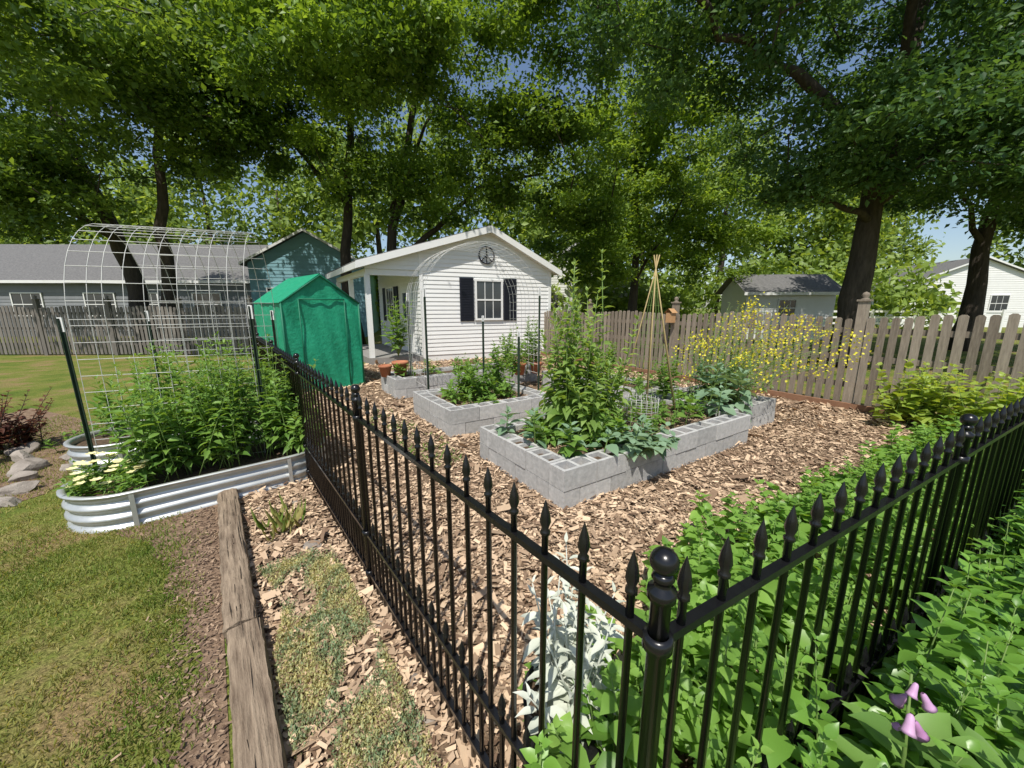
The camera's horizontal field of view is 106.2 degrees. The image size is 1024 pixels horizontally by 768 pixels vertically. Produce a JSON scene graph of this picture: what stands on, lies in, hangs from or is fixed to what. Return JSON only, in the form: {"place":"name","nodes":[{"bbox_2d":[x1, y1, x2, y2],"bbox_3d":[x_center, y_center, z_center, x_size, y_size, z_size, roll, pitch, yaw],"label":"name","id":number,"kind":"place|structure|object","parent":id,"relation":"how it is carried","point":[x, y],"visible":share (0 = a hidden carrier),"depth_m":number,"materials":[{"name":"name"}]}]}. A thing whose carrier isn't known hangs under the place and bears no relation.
{"place":"outdoors","nodes":[
{"label":"outdoors","id":0,"kind":"place"},
{"bbox_2d":[0,408,113,507],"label":"mulch ground","id":1,"kind":"structure","parent":0,"point":[29,412],"depth_m":4.54,"materials":[{"name":"wood"}]},
{"bbox_2d":[0,496,21,506],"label":"stone","id":2,"kind":"object","parent":1,"relation":"on","point":[5,501],"visible":0.91,"depth_m":3.25,"materials":[{"name":"grey stone"}]},
{"bbox_2d":[0,480,39,496],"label":"stone","id":3,"kind":"object","parent":1,"relation":"on","point":[22,487],"visible":0.79,"depth_m":3.46,"materials":[{"name":"grey stone"}]},
{"bbox_2d":[4,441,39,455],"bbox_3d":[-5.638,0.768,4.418,0.260,0.195,0.241,8,10,-14],"label":"stone","id":4,"kind":"object","parent":1,"relation":"on","point":[31,447],"visible":0.65,"depth_m":4.41,"materials":[{"name":"grey stone"}]},
{"bbox_2d":[9,450,34,462],"bbox_3d":[-5.303,0.800,4.184,0.254,0.159,0.153,19,21,15],"label":"stone","id":5,"kind":"object","parent":1,"relation":"on","point":[17,455],"visible":0.47,"depth_m":4.13,"materials":[{"name":"grey stone"}]},
{"bbox_2d":[7,471,37,482],"bbox_3d":[-4.747,0.918,3.756,0.210,0.150,0.137,-6,13,-26],"label":"stone","id":6,"kind":"object","parent":1,"relation":"on","point":[18,476],"visible":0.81,"depth_m":3.72,"materials":[{"name":"grey stone"}]},
{"bbox_2d":[0,388,53,455],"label":"red leaf shrub","id":7,"kind":"object","parent":1,"relation":"on","point":[17,433],"visible":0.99,"depth_m":4.44,"materials":[{"name":"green plant"}]},
{"bbox_2d":[6,457,49,476],"bbox_3d":[-4.984,0.876,3.946,0.247,0.191,0.302,9,6,4],"label":"stone","id":8,"kind":"object","parent":1,"relation":"on","point":[32,464],"visible":0.7,"depth_m":3.91,"materials":[{"name":"grey stone"}]},
{"bbox_2d":[59,453,70,460],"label":"stone","id":9,"kind":"object","parent":1,"relation":"on","point":[66,457],"visible":0.3,"depth_m":4.19,"materials":[{"name":"grey stone"}]},
{"bbox_2d":[59,463,71,470],"bbox_3d":[-4.601,0.864,4.006,0.129,0.109,0.171,-2,15,3],"label":"stone","id":10,"kind":"object","parent":1,"relation":"on","point":[63,467],"visible":0.44,"depth_m":3.95,"materials":[{"name":"grey stone"}]},
{"bbox_2d":[41,422,114,451],"bbox_3d":[-4.981,0.592,4.644,1.006,0.334,0.695,0,11,0],"label":"plant","id":11,"kind":"object","parent":1,"relation":"on","point":[67,437],"visible":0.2,"depth_m":4.51,"materials":[{"name":"green plant"}]},
{"bbox_2d":[0,309,1023,767],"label":"lawn ground","id":12,"kind":"structure","parent":0,"point":[36,377],"depth_m":2.13,"materials":[{"name":"green plant"}]},
{"bbox_2d":[56,317,98,469],"bbox_3d":[-3.676,0.227,3.283,0.068,1.568,0.033,0,11,0],"label":"steel fence post","id":13,"kind":"object","parent":12,"relation":"on","point":[62,330],"visible":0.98,"depth_m":3.24,"materials":[{"name":"metal"}]},
{"bbox_2d":[0,403,221,767],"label":"lawn grass","id":14,"kind":"structure","parent":12,"relation":"on","point":[125,740],"depth_m":2.07,"materials":[{"name":"green plant"}]},
{"bbox_2d":[0,295,257,355],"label":"wooden picket fence","id":15,"kind":"object","parent":12,"relation":"on","point":[39,327],"visible":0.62,"depth_m":13.27,"materials":[{"name":"grey wood"}]},
{"bbox_2d":[0,244,268,336],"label":"grey ranch house","id":16,"kind":"structure","parent":12,"relation":"on","point":[28,272],"depth_m":21.84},
{"bbox_2d":[144,311,161,392],"bbox_3d":[-4.300,-0.071,4.671,0.040,1.608,0.033,0,11,0],"label":"steel fence post","id":17,"kind":"object","parent":12,"relation":"on","point":[148,320],"visible":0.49,"depth_m":4.57,"materials":[{"name":"green metal"}]},
{"bbox_2d":[0,0,332,350],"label":"maple tree","id":18,"kind":"object","parent":12,"relation":"on","point":[93,57],"visible":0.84,"depth_m":10.93,"materials":[{"name":"green plant"}]},
{"bbox_2d":[104,506,231,767],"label":"path debris","id":19,"kind":"object","parent":12,"relation":"on","point":[203,764],"visible":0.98,"depth_m":1.80,"materials":[{"name":"brown wood"}]},
{"bbox_2d":[63,413,279,472],"bbox_3d":[-3.854,0.607,4.653,2.045,0.286,0.848,-10,15,-40],"label":"galvanized raised bed","id":20,"kind":"object","parent":12,"relation":"on","point":[77,446],"visible":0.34,"depth_m":3.94,"materials":[{"name":"metal"}]},
{"bbox_2d":[63,223,278,467],"bbox_3d":[-3.350,-0.426,4.124,1.247,2.326,1.631,-5,12,-23],"label":"wire arch trellis","id":21,"kind":"object","parent":20,"relation":"on","point":[172,254],"visible":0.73,"depth_m":3.53,"materials":[{"name":"silver metal"}]},
{"bbox_2d":[82,331,330,484],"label":"vegetable plants","id":22,"kind":"object","parent":20,"relation":"on","point":[158,445],"visible":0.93,"depth_m":3.46,"materials":[{"name":"green plant"}]},
{"bbox_2d":[117,504,229,767],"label":"bare soil edge","id":23,"kind":"object","parent":12,"relation":"on","point":[224,757],"visible":0.69,"depth_m":2.06,"materials":[{"name":"brown soil"}]},
{"bbox_2d":[217,488,287,767],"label":"landscape timber","id":24,"kind":"object","parent":23,"relation":"on","point":[257,740],"visible":1,"depth_m":1.73,"materials":[{"name":"brown wood"}]},
{"bbox_2d":[247,305,269,453],"bbox_3d":[-2.420,0.092,3.704,0.040,1.668,0.033,0,11,0],"label":"steel fence post","id":25,"kind":"object","parent":12,"relation":"on","point":[253,335],"visible":0.76,"depth_m":3.62,"materials":[{"name":"metal"}]},
{"bbox_2d":[238,228,379,336],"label":"teal house","id":26,"kind":"structure","parent":12,"relation":"on","point":[300,252],"depth_m":20.25,"materials":[{"name":"teal wood"}]},
{"bbox_2d":[123,0,669,344],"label":"ash tree","id":27,"kind":"object","parent":12,"relation":"on","point":[387,53],"visible":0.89,"depth_m":12.18,"materials":[{"name":"green plant"}]},
{"bbox_2d":[35,154,895,328],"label":"distant tree trunks","id":28,"kind":"object","parent":12,"relation":"on","point":[378,244],"visible":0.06,"depth_m":31.42,"materials":[{"name":"brown plant"}]},
{"bbox_2d":[0,86,1023,331],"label":"distant tree line","id":29,"kind":"object","parent":12,"relation":"on","point":[808,248],"visible":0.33,"depth_m":30.43,"materials":[{"name":"green plant"}]},
{"bbox_2d":[549,243,628,330],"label":"white house","id":30,"kind":"structure","parent":12,"relation":"on","point":[564,291],"depth_m":26.52,"materials":[{"name":"plastic"}]},
{"bbox_2d":[556,15,789,336],"bbox_3d":[8.131,-9.814,19.790,13.932,14.815,9.150,-5,13,-26],"label":"locust tree","id":31,"kind":"object","parent":12,"relation":"on","point":[644,179],"visible":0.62,"depth_m":18.44,"materials":[{"name":"green plant"}]},
{"bbox_2d":[714,274,841,338],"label":"garden storage shed","id":32,"kind":"structure","parent":12,"relation":"on","point":[814,295],"depth_m":19.95,"materials":[{"name":"white plastic"}]},
{"bbox_2d":[551,0,1023,367],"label":"oak tree","id":33,"kind":"object","parent":12,"relation":"on","point":[978,104],"visible":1,"depth_m":8.52,"materials":[{"name":"green plant"}]},
{"bbox_2d":[829,0,1023,350],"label":"linden tree","id":34,"kind":"object","parent":12,"relation":"on","point":[972,305],"visible":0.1,"depth_m":14.36,"materials":[{"name":"green plant"}]},
{"bbox_2d":[832,309,1023,331],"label":"white rail fence","id":35,"kind":"object","parent":12,"relation":"on","point":[1003,312],"visible":0.27,"depth_m":25.91,"materials":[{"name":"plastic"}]},
{"bbox_2d":[870,256,1023,326],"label":"white house","id":36,"kind":"structure","parent":12,"relation":"on","point":[1005,288],"depth_m":31.94,"materials":[{"name":"plastic"}]},
{"bbox_2d":[0,0,1023,308],"label":"sky","id":37,"kind":"structure","parent":0,"point":[955,239],"materials":[{"name":"blue"}]},
{"bbox_2d":[239,355,1022,767],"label":"wood chip ground","id":38,"kind":"structure","parent":0,"point":[442,755],"depth_m":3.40,"materials":[{"name":"brown wood"}]},
{"bbox_2d":[56,435,325,533],"bbox_3d":[-2.755,0.822,3.576,1.905,0.286,0.848,-10,15,-40],"label":"galvanized raised bed","id":39,"kind":"object","parent":38,"relation":"on","point":[154,501],"visible":0.53,"depth_m":3.16,"materials":[{"name":"metal"}]},
{"bbox_2d":[52,451,158,496],"bbox_3d":[-3.232,0.726,3.117,0.614,0.273,0.762,-10,15,-42],"label":"flowering petunia","id":40,"kind":"object","parent":39,"relation":"on","point":[81,480],"visible":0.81,"depth_m":3.04,"materials":[{"name":"white plant"}]},
{"bbox_2d":[270,310,277,346],"bbox_3d":[-3.100,-0.159,5.112,0.040,1.608,0.033,0,11,0],"label":"steel fence post","id":41,"kind":"object","parent":38,"relation":"on","point":[273,326],"visible":0.38,"depth_m":4.99,"materials":[{"name":"green metal"}]},
{"bbox_2d":[249,492,305,541],"bbox_3d":[-1.782,1.001,2.914,0.393,0.196,0.401,3,12,15],"label":"ornamental grass tuft","id":42,"kind":"object","parent":38,"relation":"on","point":[284,524],"visible":0.98,"depth_m":2.88,"materials":[{"name":"green plant"}]},
{"bbox_2d":[253,273,364,390],"bbox_3d":[-4.424,-1.150,8.332,1.978,2.290,1.530,11,16,43],"label":"green portable greenhouse","id":43,"kind":"object","parent":38,"relation":"on","point":[317,316],"visible":0.75,"depth_m":7.70,"materials":[{"name":"green plastic"}]},
{"bbox_2d":[303,540,321,550],"bbox_3d":[-1.401,1.138,2.682,0.140,0.059,0.103,-6,13,-28],"label":"stone","id":44,"kind":"object","parent":38,"relation":"on","point":[308,544],"visible":0.56,"depth_m":2.67,"materials":[{"name":"grey stone"}]},
{"bbox_2d":[257,545,447,767],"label":"stonecrop groundcover","id":45,"kind":"object","parent":38,"relation":"on","point":[354,625],"visible":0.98,"depth_m":1.69,"materials":[{"name":"green plant"}]},
{"bbox_2d":[381,296,413,355],"bbox_3d":[-3.327,-1.689,11.235,0.938,1.719,0.931,0,11,0],"label":"potted porch plant","id":46,"kind":"object","parent":38,"relation":"on","point":[398,336],"visible":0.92,"depth_m":11.14,"materials":[{"name":"green plant"}]},
{"bbox_2d":[409,673,418,685],"bbox_3d":[-0.441,1.331,1.729,0.048,0.021,0.073,-3,22,-29],"label":"stone","id":47,"kind":"object","parent":38,"relation":"on","point":[414,674],"visible":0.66,"depth_m":1.73,"materials":[{"name":"beige stone"}]},
{"bbox_2d":[413,717,436,749],"bbox_3d":[-0.333,1.376,1.511,0.092,0.044,0.137,-17,20,-32],"label":"stone","id":48,"kind":"object","parent":38,"relation":"on","point":[425,720],"visible":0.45,"depth_m":1.53,"materials":[{"name":"beige stone"}]},
{"bbox_2d":[423,288,429,389],"bbox_3d":[-1.420,-0.596,6.402,0.040,1.960,0.033,0,11,0],"label":"steel fence post","id":49,"kind":"object","parent":38,"relation":"on","point":[425,321],"visible":0.94,"depth_m":6.37,"materials":[{"name":"green metal"}]},
{"bbox_2d":[325,225,561,364],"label":"white garden shed","id":50,"kind":"structure","parent":38,"relation":"on","point":[466,290],"depth_m":12.09,"materials":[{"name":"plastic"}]},
{"bbox_2d":[247,328,647,767],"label":"black metal garden fence","id":51,"kind":"object","parent":38,"relation":"on","point":[359,531],"visible":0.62,"depth_m":1.49,"materials":[{"name":"black metal"}]},
{"bbox_2d":[381,362,536,398],"bbox_3d":[-1.040,-0.146,8.227,3.196,0.363,1.001,-7,13,-33],"label":"concrete block raised bed","id":52,"kind":"object","parent":38,"relation":"on","point":[393,384],"visible":0.48,"depth_m":7.41,"materials":[{"name":"concrete"}]},
{"bbox_2d":[378,364,391,376],"bbox_3d":[-2.450,-0.255,7.444,0.259,0.222,0.255,0,11,0],"label":"terracotta pot","id":53,"kind":"object","parent":52,"relation":"on","point":[385,370],"visible":0.95,"depth_m":7.37,"materials":[{"name":"orange ceramic"}]},
{"bbox_2d":[392,360,408,375],"bbox_3d":[-2.200,-0.311,7.586,0.324,0.278,0.319,0,11,0],"label":"terracotta pot","id":54,"kind":"object","parent":52,"relation":"on","point":[403,363],"visible":0.84,"depth_m":7.49,"materials":[{"name":"orange ceramic"}]},
{"bbox_2d":[406,293,411,376],"bbox_3d":[-1.950,-0.757,7.338,0.040,1.910,0.033,0,11,0],"label":"steel fence post","id":55,"kind":"object","parent":52,"relation":"on","point":[407,297],"visible":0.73,"depth_m":7.30,"materials":[{"name":"green metal"}]},
{"bbox_2d":[406,241,538,386],"bbox_3d":[-0.751,-1.326,7.283,2.254,2.453,1.105,-5,13,-25],"label":"wire arch trellis","id":56,"kind":"object","parent":52,"relation":"on","point":[433,258],"visible":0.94,"depth_m":7.09,"materials":[{"name":"silver metal"}]},
{"bbox_2d":[514,362,525,374],"bbox_3d":[0.150,-0.313,7.841,0.281,0.240,0.277,0,11,0],"label":"terracotta pot","id":57,"kind":"object","parent":52,"relation":"on","point":[522,367],"visible":0.4,"depth_m":7.76,"materials":[{"name":"orange ceramic"}]},
{"bbox_2d":[413,381,550,437],"bbox_3d":[-0.456,0.317,5.909,1.701,0.362,1.400,-7,13,-33],"label":"concrete block raised bed","id":58,"kind":"object","parent":38,"relation":"on","point":[451,419],"visible":0.66,"depth_m":5.30,"materials":[{"name":"concrete"}]},
{"bbox_2d":[517,331,519,396],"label":"steel fence post","id":59,"kind":"object","parent":58,"relation":"on","point":[518,370],"visible":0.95,"depth_m":5.75,"materials":[{"name":"metal"}]},
{"bbox_2d":[370,316,713,466],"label":"vegetable seedlings","id":60,"kind":"object","parent":58,"relation":"in","point":[471,383],"visible":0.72,"depth_m":5.48,"materials":[{"name":"green plant"}]},
{"bbox_2d":[435,382,739,457],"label":"bed mulch","id":61,"kind":"object","parent":58,"relation":"on","point":[667,419],"visible":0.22,"depth_m":4.72,"materials":[{"name":"brown soil"}]},
{"bbox_2d":[530,248,639,449],"bbox_3d":[0.694,-0.322,4.000,1.063,2.103,0.987,9,14,38],"label":"bolting amaranth plant","id":62,"kind":"object","parent":61,"relation":"in","point":[573,397],"visible":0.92,"depth_m":3.89,"materials":[{"name":"green plant"}]},
{"bbox_2d":[494,357,757,461],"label":"kale plants","id":63,"kind":"object","parent":61,"relation":"on","point":[637,438],"visible":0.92,"depth_m":3.77,"materials":[{"name":"green plant"}]},
{"bbox_2d":[623,394,658,423],"bbox_3d":[1.521,0.314,4.535,0.384,0.332,0.384,0,11,0],"label":"wire plant cage","id":64,"kind":"object","parent":61,"relation":"on","point":[645,413],"visible":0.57,"depth_m":4.45,"materials":[{"name":"silver metal"}]},
{"bbox_2d":[618,255,675,413],"bbox_3d":[1.800,-0.620,4.975,0.836,2.009,0.811,0,11,0],"label":"bean pole teepee","id":65,"kind":"object","parent":61,"relation":"on","point":[655,279],"visible":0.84,"depth_m":4.84,"materials":[{"name":"brown wood"}]},
{"bbox_2d":[482,316,484,382],"bbox_3d":[-0.500,-0.530,6.721,0.040,1.306,0.033,0,11,0],"label":"steel fence post","id":66,"kind":"object","parent":38,"relation":"on","point":[483,359],"visible":0.89,"depth_m":6.70,"materials":[{"name":"green metal"}]},
{"bbox_2d":[530,361,541,373],"bbox_3d":[0.500,-0.343,8.039,0.259,0.222,0.255,0,11,0],"label":"terracotta pot","id":67,"kind":"object","parent":38,"relation":"on","point":[535,367],"visible":0.66,"depth_m":7.96,"materials":[{"name":"orange ceramic"}]},
{"bbox_2d":[537,287,540,389],"bbox_3d":[0.520,-0.816,7.378,0.040,2.010,0.033,0,11,0],"label":"steel fence post","id":68,"kind":"object","parent":38,"relation":"on","point":[539,336],"visible":0.91,"depth_m":7.37,"materials":[{"name":"green metal"}]},
{"bbox_2d":[522,665,607,767],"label":"lambs ear pot","id":69,"kind":"object","parent":38,"relation":"on","point":[592,750],"visible":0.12,"depth_m":1.32,"materials":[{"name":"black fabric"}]},
{"bbox_2d":[513,532,625,753],"bbox_3d":[0.201,0.921,1.321,0.401,0.632,0.501,0,11,0],"label":"lambs ear plant","id":70,"kind":"object","parent":69,"relation":"in","point":[560,675],"visible":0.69,"depth_m":1.27,"materials":[{"name":"white plant"}]},
{"bbox_2d":[541,370,681,400],"bbox_3d":[1.702,0.064,7.173,0.899,0.364,2.596,-7,13,-33],"label":"concrete block raised bed","id":71,"kind":"object","parent":38,"relation":"on","point":[625,393],"visible":0.1,"depth_m":6.52,"materials":[{"name":"concrete"}]},
{"bbox_2d":[480,394,750,509],"bbox_3d":[1.280,0.598,4.502,3.000,0.364,1.422,-7,13,-33],"label":"concrete block raised bed","id":72,"kind":"object","parent":38,"relation":"on","point":[558,480],"visible":0.53,"depth_m":3.71,"materials":[{"name":"concrete"}]},
{"bbox_2d":[654,385,775,428],"bbox_3d":[2.978,0.352,5.729,1.196,0.364,1.199,-7,13,-33],"label":"concrete block raised bed","id":73,"kind":"object","parent":38,"relation":"on","point":[763,410],"visible":0.25,"depth_m":5.40,"materials":[{"name":"concrete"}]},
{"bbox_2d":[669,292,878,403],"bbox_3d":[3.455,-0.509,5.463,2.464,1.564,1.944,0,11,0],"label":"flowering mustard plant","id":74,"kind":"object","parent":73,"relation":"on","point":[738,359],"visible":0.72,"depth_m":5.38,"materials":[{"name":"yellow plant"}]},
{"bbox_2d":[517,411,1019,767],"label":"potato plants","id":75,"kind":"object","parent":38,"relation":"on","point":[703,556],"visible":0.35,"depth_m":1.65,"materials":[{"name":"green plant"}]},
{"bbox_2d":[517,469,1023,767],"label":"mint patch","id":76,"kind":"object","parent":38,"relation":"on","point":[972,654],"visible":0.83,"depth_m":1.17,"materials":[{"name":"green plant"}]},
{"bbox_2d":[540,292,1023,427],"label":"wooden picket fence","id":77,"kind":"object","parent":38,"relation":"on","point":[854,385],"visible":0.6,"depth_m":6.38,"materials":[{"name":"brown wood"}]},
{"bbox_2d":[664,308,677,322],"bbox_3d":[3.662,-1.579,8.870,0.200,0.320,0.220,-7,13,-31],"label":"birdhouse","id":78,"kind":"object","parent":77,"relation":"attached to","point":[670,317],"visible":1,"depth_m":8.83,"materials":[{"name":"brown wood"}]},
{"bbox_2d":[637,396,1023,767],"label":"black metal garden fence","id":79,"kind":"object","parent":38,"relation":"on","point":[1002,472],"visible":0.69,"depth_m":1.16,"materials":[{"name":"black metal"}]},
{"bbox_2d":[808,671,1023,767],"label":"foxglove","id":80,"kind":"object","parent":38,"relation":"on","point":[917,728],"visible":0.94,"depth_m":1.01,"materials":[{"name":"green plant"}]},
{"bbox_2d":[869,359,1023,432],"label":"grape vine","id":81,"kind":"object","parent":38,"relation":"on","point":[920,410],"visible":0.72,"depth_m":5.12,"materials":[{"name":"green plant"}]}
]}

